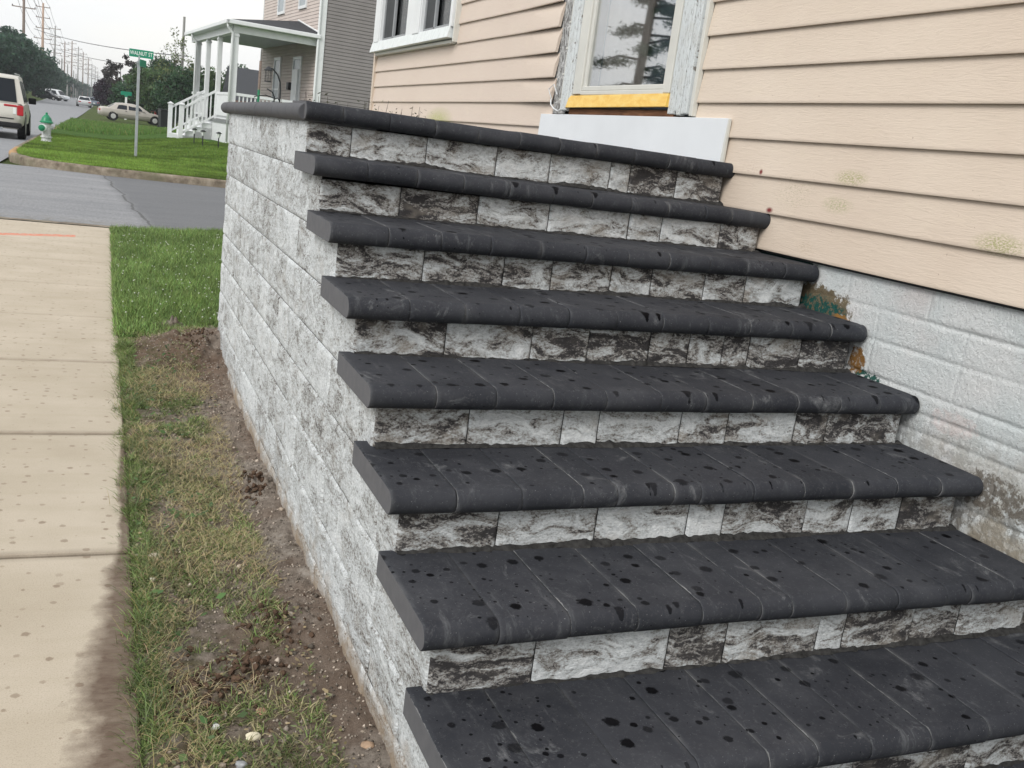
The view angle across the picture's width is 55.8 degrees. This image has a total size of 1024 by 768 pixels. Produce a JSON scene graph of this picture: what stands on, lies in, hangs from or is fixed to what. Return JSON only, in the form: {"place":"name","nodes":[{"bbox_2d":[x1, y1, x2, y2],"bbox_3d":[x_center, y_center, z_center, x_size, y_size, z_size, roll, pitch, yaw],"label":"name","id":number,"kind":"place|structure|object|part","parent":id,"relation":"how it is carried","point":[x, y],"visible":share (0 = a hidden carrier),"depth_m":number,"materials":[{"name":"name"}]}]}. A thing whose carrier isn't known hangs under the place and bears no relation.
{"place":"outdoors","nodes":[
{"label":"outdoors","id":0,"kind":"place"},
{"bbox_2d":[0,97,92,160],"bbox_3d":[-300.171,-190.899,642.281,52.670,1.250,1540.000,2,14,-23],"label":"street","id":1,"kind":"structure","parent":0,"point":[62,110],"depth_m":68.89,"materials":[{"name":"grey asphalt"}]},
{"bbox_2d":[0,73,35,138],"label":"parked suv","id":2,"kind":"object","parent":1,"relation":"on","point":[15,113],"visible":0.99,"depth_m":29.10,"materials":[{"name":"paint"}]},
{"bbox_3d":[-15.602,-8.817,28.752,1.612,0.671,0.162,1,15,-25],"label":"rear window","id":3,"kind":"part","parent":2,"relation":"part of","materials":[{"name":"black glass"}]},
{"bbox_3d":[-15.476,-9.240,30.620,0.156,0.628,0.991,1,15,-25],"label":"side window","id":4,"kind":"part","parent":2,"relation":"part of","materials":[{"name":"black glass"}]},
{"bbox_2d":[31,91,62,100],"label":"black car","id":5,"kind":"object","parent":1,"relation":"on","point":[51,95],"visible":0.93,"depth_m":181.05,"materials":[{"name":"paint"}]},
{"bbox_2d":[43,89,69,100],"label":"white pickup","id":6,"kind":"object","parent":1,"relation":"on","point":[59,93],"visible":0.35,"depth_m":190.13,"materials":[{"name":"paint"}]},
{"bbox_2d":[76,96,91,107],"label":"white sedan","id":7,"kind":"object","parent":1,"relation":"on","point":[84,100],"visible":1,"depth_m":141.19,"materials":[{"name":"paint"}]},
{"bbox_2d":[89,97,99,106],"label":"parked car","id":8,"kind":"object","parent":1,"relation":"on","point":[94,102],"visible":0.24,"depth_m":157.58,"materials":[{"name":"paint"}]},
{"bbox_2d":[0,219,141,767],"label":"sidewalk","id":9,"kind":"structure","parent":0,"point":[60,519],"depth_m":3.59,"materials":[{"name":"concrete"}]},
{"bbox_2d":[0,91,177,227],"bbox_3d":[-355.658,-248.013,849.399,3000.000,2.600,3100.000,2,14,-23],"label":"ground","id":10,"kind":"structure","parent":0,"point":[90,114],"depth_m":86.72,"materials":[{"name":"green plant"}]},
{"bbox_2d":[0,34,13,72],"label":"tree","id":11,"kind":"object","parent":10,"relation":"on","point":[5,56],"visible":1,"depth_m":122.01,"materials":[{"name":"green plant"}]},
{"bbox_2d":[0,31,31,80],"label":"tree","id":12,"kind":"object","parent":10,"relation":"on","point":[17,63],"visible":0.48,"depth_m":130.01,"materials":[{"name":"green plant"}]},
{"bbox_2d":[0,25,45,83],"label":"tree","id":13,"kind":"object","parent":10,"relation":"on","point":[35,60],"visible":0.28,"depth_m":139.17,"materials":[{"name":"green plant"}]},
{"bbox_2d":[12,0,35,35],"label":"utility pole","id":14,"kind":"object","parent":10,"relation":"on","point":[23,7],"visible":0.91,"depth_m":172.78,"materials":[{"name":"brown wood"}]},
{"bbox_2d":[20,36,54,93],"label":"tree","id":15,"kind":"object","parent":10,"relation":"on","point":[45,71],"visible":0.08,"depth_m":156.52,"materials":[{"name":"green plant"}]},
{"bbox_2d":[34,3,51,49],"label":"utility pole","id":16,"kind":"object","parent":10,"relation":"on","point":[42,38],"visible":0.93,"depth_m":227.41,"materials":[{"name":"brown wood"}]},
{"bbox_2d":[30,44,59,96],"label":"tree","id":17,"kind":"object","parent":10,"relation":"on","point":[41,87],"visible":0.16,"depth_m":180.04,"materials":[{"name":"green plant"}]},
{"bbox_2d":[4,72,92,96],"bbox_3d":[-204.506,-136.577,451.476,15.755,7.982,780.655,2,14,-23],"label":"undergrowth","id":18,"kind":"object","parent":10,"relation":"on","point":[70,93],"visible":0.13,"depth_m":366.39,"materials":[{"name":"green plant"}]},
{"bbox_2d":[39,66,65,91],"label":"tree","id":19,"kind":"object","parent":10,"relation":"on","point":[57,82],"visible":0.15,"depth_m":219.41,"materials":[{"name":"green plant"}]},
{"bbox_2d":[48,26,61,62],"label":"utility pole","id":20,"kind":"object","parent":10,"relation":"on","point":[54,44],"visible":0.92,"depth_m":300.72,"materials":[{"name":"wood"}]},
{"bbox_2d":[56,65,69,89],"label":"tree","id":21,"kind":"object","parent":10,"relation":"on","point":[66,78],"visible":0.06,"depth_m":262.72,"materials":[{"name":"green plant"}]},
{"bbox_2d":[59,41,69,72],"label":"utility pole","id":22,"kind":"object","parent":10,"relation":"on","point":[64,56],"visible":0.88,"depth_m":381.78,"materials":[{"name":"brown wood"}]},
{"bbox_2d":[66,64,67,95],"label":"short utility pole","id":23,"kind":"object","parent":10,"relation":"on","point":[67,84],"visible":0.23,"depth_m":300.93,"materials":[{"name":"wood"}]},
{"bbox_2d":[63,73,73,92],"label":"tree","id":24,"kind":"object","parent":10,"relation":"on","point":[69,81],"visible":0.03,"depth_m":308.89,"materials":[{"name":"green plant"}]},
{"bbox_2d":[66,41,75,96],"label":"utility pole","id":25,"kind":"object","parent":10,"relation":"on","point":[72,43],"visible":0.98,"depth_m":377.75,"materials":[{"name":"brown wood"}]},
{"bbox_2d":[68,76,78,92],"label":"tree","id":26,"kind":"object","parent":10,"relation":"on","point":[74,82],"visible":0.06,"depth_m":353.95,"materials":[{"name":"green plant"}]},
{"bbox_2d":[74,47,82,97],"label":"utility pole","id":27,"kind":"object","parent":10,"relation":"on","point":[78,66],"visible":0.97,"depth_m":414.30,"materials":[{"name":"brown wood"}]},
{"bbox_2d":[76,79,83,93],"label":"tree","id":28,"kind":"object","parent":10,"relation":"on","point":[80,87],"visible":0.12,"depth_m":451.80,"materials":[{"name":"green plant"}]},
{"bbox_2d":[80,52,86,95],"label":"utility pole","id":29,"kind":"object","parent":10,"relation":"on","point":[83,69],"visible":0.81,"depth_m":458.91,"materials":[{"name":"brown wood"}]},
{"bbox_2d":[78,80,90,95],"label":"tree","id":30,"kind":"object","parent":10,"relation":"on","point":[84,88],"visible":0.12,"depth_m":512.27,"materials":[{"name":"green plant"}]},
{"bbox_2d":[84,58,91,96],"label":"utility pole","id":31,"kind":"object","parent":10,"relation":"on","point":[88,75],"visible":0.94,"depth_m":513.15,"materials":[{"name":"brown wood"}]},
{"bbox_2d":[83,85,93,95],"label":"tree","id":32,"kind":"object","parent":10,"relation":"on","point":[89,90],"visible":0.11,"depth_m":584.99,"materials":[{"name":"green plant"}]},
{"bbox_2d":[91,78,117,105],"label":"tree","id":33,"kind":"object","parent":10,"relation":"on","point":[100,87],"visible":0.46,"depth_m":135.37,"materials":[{"name":"purple plant"}]},
{"bbox_2d":[9,121,225,187],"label":"curb","id":34,"kind":"structure","parent":10,"relation":"on","point":[15,157],"depth_m":20.12,"materials":[{"name":"concrete"}]},
{"bbox_2d":[101,54,136,97],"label":"tree","id":35,"kind":"object","parent":10,"relation":"on","point":[109,71],"visible":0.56,"depth_m":116.34,"materials":[{"name":"green plant"}]},
{"bbox_2d":[121,91,131,119],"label":"street sign","id":36,"kind":"object","parent":10,"relation":"on","point":[126,94],"visible":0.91,"depth_m":85.65,"materials":[{"name":"green metal"}]},
{"bbox_2d":[97,103,157,125],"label":"parked sedan","id":37,"kind":"object","parent":10,"relation":"on","point":[114,111],"visible":0.84,"depth_m":79.83,"materials":[{"name":"paint"}]},
{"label":"side window","id":38,"kind":"part","parent":37,"relation":"part of","materials":[{"name":"black glass"}]},
{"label":"side window","id":39,"kind":"part","parent":37,"relation":"part of","materials":[{"name":"black glass"}]},
{"bbox_2d":[107,81,151,119],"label":"bush","id":40,"kind":"object","parent":10,"relation":"on","point":[117,97],"visible":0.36,"depth_m":95.68,"materials":[{"name":"green plant"}]},
{"bbox_2d":[111,67,153,111],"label":"tree","id":41,"kind":"object","parent":10,"relation":"on","point":[130,79],"visible":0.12,"depth_m":98.79,"materials":[{"name":"green plant"}]},
{"bbox_2d":[129,53,177,111],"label":"tree","id":42,"kind":"object","parent":10,"relation":"on","point":[152,63],"visible":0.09,"depth_m":108.68,"materials":[{"name":"green plant"}]},
{"bbox_2d":[133,63,184,125],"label":"tree","id":43,"kind":"object","parent":10,"relation":"on","point":[144,93],"visible":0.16,"depth_m":89.19,"materials":[{"name":"green plant"}]},
{"bbox_2d":[104,223,223,336],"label":"clover lawn","id":44,"kind":"structure","parent":10,"relation":"on","point":[126,334],"depth_m":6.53,"materials":[{"name":"green plant"}]},
{"bbox_2d":[118,231,220,318],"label":"clover flowers","id":45,"kind":"object","parent":44,"relation":"on","point":[175,274],"visible":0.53,"depth_m":8.54,"materials":[{"name":"plant"}]},
{"bbox_2d":[151,106,177,121],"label":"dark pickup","id":46,"kind":"object","parent":10,"relation":"on","point":[157,113],"visible":0.14,"depth_m":89.83,"materials":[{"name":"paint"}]},
{"bbox_2d":[154,26,193,126],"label":"tree","id":47,"kind":"object","parent":10,"relation":"on","point":[176,61],"visible":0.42,"depth_m":82.79,"materials":[{"name":"green plant"}]},
{"bbox_2d":[178,17,185,121],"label":"lone utility pole","id":48,"kind":"object","parent":10,"relation":"on","point":[183,31],"visible":0.42,"depth_m":84.44,"materials":[{"name":"wood"}]},
{"bbox_2d":[150,63,221,127],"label":"tree","id":49,"kind":"object","parent":10,"relation":"on","point":[177,83],"visible":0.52,"depth_m":78.83,"materials":[{"name":"green plant"}]},
{"bbox_2d":[173,63,225,115],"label":"tree","id":50,"kind":"object","parent":10,"relation":"on","point":[211,79],"visible":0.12,"depth_m":86.15,"materials":[{"name":"green plant"}]},
{"bbox_2d":[209,64,248,89],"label":"tree","id":51,"kind":"object","parent":10,"relation":"on","point":[241,65],"visible":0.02,"depth_m":113.67,"materials":[{"name":"green plant"}]},
{"bbox_2d":[116,315,391,767],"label":"soil","id":52,"kind":"structure","parent":10,"relation":"on","point":[354,726],"depth_m":2.97,"materials":[{"name":"brown soil"}]},
{"bbox_2d":[121,344,249,764],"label":"weed leaves","id":53,"kind":"object","parent":52,"relation":"on","point":[203,719],"visible":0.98,"depth_m":3.61,"materials":[{"name":"green plant"}]},
{"bbox_2d":[119,359,283,767],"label":"straw","id":54,"kind":"object","parent":52,"relation":"on","point":[197,486],"visible":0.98,"depth_m":3.55,"materials":[{"name":"beige plant"}]},
{"bbox_2d":[97,324,355,767],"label":"grass","id":55,"kind":"structure","parent":52,"relation":"on","point":[123,343],"depth_m":3.14,"materials":[{"name":"green plant"}]},
{"bbox_2d":[117,328,356,767],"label":"grass clippings","id":56,"kind":"object","parent":52,"relation":"on","point":[279,754],"depth_m":3.09,"materials":[{"name":"green plant"}]},
{"bbox_2d":[235,760,247,767],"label":"stone","id":57,"kind":"object","parent":52,"relation":"on","point":[240,764],"visible":1,"depth_m":2.31,"materials":[{"name":"grey stone"}]},
{"bbox_2d":[245,732,260,741],"bbox_3d":[-0.647,0.882,2.421,0.038,0.014,0.041,3,14,-19],"label":"stone","id":58,"kind":"object","parent":52,"relation":"on","point":[249,735],"visible":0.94,"depth_m":2.42,"materials":[{"name":"beige stone"}]},
{"bbox_2d":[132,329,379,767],"bbox_3d":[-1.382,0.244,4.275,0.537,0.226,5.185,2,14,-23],"label":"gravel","id":59,"kind":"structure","parent":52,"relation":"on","point":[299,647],"depth_m":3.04,"materials":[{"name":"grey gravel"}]},
{"bbox_2d":[361,740,373,748],"bbox_3d":[-0.363,0.911,2.437,0.037,0.021,0.030,14,15,27],"label":"stone","id":60,"kind":"object","parent":52,"relation":"on","point":[366,744],"visible":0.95,"depth_m":2.43,"materials":[{"name":"beige stone"}]},
{"bbox_2d":[167,0,376,142],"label":"neighbour house","id":61,"kind":"structure","parent":10,"relation":"on","point":[314,48],"depth_m":33.69,"materials":[{"name":"beige"}]},
{"bbox_2d":[272,57,281,101],"bbox_3d":[-9.283,-11.595,38.089,0.070,2.400,1.060,0,15,-28],"label":"window","id":62,"kind":"structure","parent":61,"relation":"in","point":[277,61],"depth_m":38.01,"materials":[{"name":"glass"}]},
{"bbox_2d":[277,0,285,14],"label":"window","id":63,"kind":"structure","parent":61,"relation":"in","point":[281,4],"depth_m":37.40,"materials":[{"name":"white plastic"}]},
{"bbox_2d":[290,56,302,100],"bbox_3d":[-7.967,-10.629,35.507,0.110,2.650,1.160,0,15,-28],"label":"door","id":64,"kind":"structure","parent":61,"relation":"in","point":[297,61],"depth_m":35.22,"materials":[{"name":"white plastic"}]},
{"bbox_2d":[298,0,306,9],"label":"window","id":65,"kind":"structure","parent":61,"relation":"in","point":[302,4],"depth_m":34.71,"materials":[{"name":"white plastic"}]},
{"bbox_2d":[281,91,432,116],"bbox_3d":[-1.108,-1.143,6.889,1.187,1.744,0.640,2,14,-23],"label":"twiggy weed","id":66,"kind":"object","parent":10,"relation":"on","point":[418,115],"visible":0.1,"depth_m":6.70,"materials":[{"name":"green plant"}]},
{"bbox_2d":[217,101,1023,767],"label":"entry steps","id":67,"kind":"structure","parent":10,"relation":"on","point":[583,455],"depth_m":2.82,"materials":[{"name":"stone"}]},
{"bbox_2d":[369,0,1023,623],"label":"beige house","id":68,"kind":"structure","parent":10,"relation":"on","point":[871,152],"depth_m":3.62,"materials":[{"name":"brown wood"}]},
{"bbox_2d":[370,0,462,55],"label":"window","id":69,"kind":"structure","parent":68,"relation":"in","point":[401,26],"depth_m":8.58,"materials":[{"name":"white plastic"}]},
{"bbox_2d":[566,0,691,116],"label":"storm door","id":70,"kind":"structure","parent":68,"relation":"in","point":[641,40],"depth_m":5.30,"materials":[{"name":"white glass"}]},
{"bbox_2d":[54,48,147,66],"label":"service line","id":71,"kind":"object","parent":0,"point":[93,58],"visible":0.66,"depth_m":194.56,"materials":[{"name":"metal"}]},
{"bbox_2d":[36,29,187,56],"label":"service line","id":72,"kind":"object","parent":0,"point":[111,47],"visible":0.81,"depth_m":140.98,"materials":[{"name":"metal"}]},
{"bbox_2d":[0,163,225,229],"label":"cross street","id":73,"kind":"structure","parent":0,"point":[36,193],"depth_m":15.12,"materials":[{"name":"grey asphalt"}]},
{"bbox_2d":[0,217,114,226],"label":"street edge strip","id":74,"kind":"object","parent":73,"relation":"on","point":[55,222],"visible":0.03,"depth_m":11.61,"materials":[{"name":"concrete"}]},
{"bbox_2d":[17,128,228,179],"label":"lawn","id":75,"kind":"structure","parent":0,"point":[102,136],"depth_m":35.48,"materials":[{"name":"green plant"}]},
{"bbox_2d":[38,112,53,141],"bbox_3d":[-13.066,-7.175,27.052,0.466,0.830,0.349,-14,25,-57],"label":"fire hydrant","id":76,"kind":"object","parent":75,"relation":"on","point":[45,127],"visible":0.97,"depth_m":27.01,"materials":[{"name":"silver metal"}]},
{"bbox_2d":[55,117,183,134],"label":"grass","id":77,"kind":"structure","parent":75,"relation":"on","point":[93,126],"depth_m":43.38,"materials":[{"name":"green plant"}]},
{"bbox_2d":[129,48,153,155],"bbox_3d":[-9.615,-7.084,25.054,0.415,2.980,0.495,14,15,27],"label":"street sign","id":78,"kind":"object","parent":75,"relation":"on","point":[139,54],"visible":0.98,"depth_m":24.78,"materials":[{"name":"metal"}]},
{"bbox_2d":[157,109,167,127],"bbox_3d":[-20.877,-15.878,58.130,0.680,1.197,0.840,-1,16,-33],"label":"wheelie bin","id":79,"kind":"object","parent":75,"relation":"on","point":[162,117],"visible":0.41,"depth_m":57.81,"materials":[{"name":"black plastic"}]},
{"bbox_2d":[192,128,196,143],"bbox_3d":[-10.177,-7.936,31.000,0.127,0.500,0.127,13,14,21],"label":"path light","id":80,"kind":"object","parent":75,"relation":"on","point":[194,130],"visible":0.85,"depth_m":30.96,"materials":[{"name":"black metal"}]},
{"bbox_2d":[201,130,205,145],"bbox_3d":[-9.582,-7.612,29.996,0.127,0.500,0.127,13,14,21],"label":"path light","id":81,"kind":"object","parent":75,"relation":"on","point":[203,132],"visible":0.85,"depth_m":29.95,"materials":[{"name":"black metal"}]},
{"bbox_2d":[217,132,221,147],"bbox_3d":[-9.008,-7.481,29.713,0.127,0.500,0.127,13,14,21],"label":"path light","id":82,"kind":"object","parent":75,"relation":"on","point":[219,134],"visible":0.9,"depth_m":29.67,"materials":[{"name":"black metal"}]},
{"bbox_2d":[257,61,261,101],"bbox_3d":[-7.340,-7.909,27.930,0.066,2.720,0.066,-6,19,-45],"label":"garden pole","id":83,"kind":"object","parent":75,"relation":"on","point":[259,79],"visible":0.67,"depth_m":27.72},
{"bbox_2d":[252,88,279,101],"bbox_3d":[-7.108,-7.474,27.817,0.788,1.998,0.040,2,14,-23],"label":"plant hook","id":84,"kind":"object","parent":75,"relation":"on","point":[274,98],"visible":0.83,"depth_m":27.66,"materials":[{"name":"black metal"}]},
{"bbox_2d":[270,67,280,100],"bbox_3d":[-6.931,-7.811,28.017,0.398,2.601,0.044,2,14,-23],"label":"plant hook","id":85,"kind":"object","parent":75,"relation":"on","point":[279,82],"visible":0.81,"depth_m":27.86,"materials":[{"name":"black metal"}]},
{"bbox_2d":[264,66,272,81],"bbox_3d":[-6.972,-8.863,27.693,0.240,0.430,0.228,2,14,-23],"label":"bird feeder","id":86,"kind":"object","parent":85,"relation":"hanging from","point":[267,68],"visible":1,"depth_m":27.63,"materials":[{"name":"black metal"}]},
{"bbox_2d":[0,0,263,86],"label":"sky","id":87,"kind":"structure","parent":0,"point":[146,25],"materials":[{"name":"white"}]},
{"bbox_2d":[222,66,258,101],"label":"house","id":88,"kind":"structure","parent":0,"point":[247,81],"depth_m":80.08,"materials":[{"name":"concrete"}]}
]}

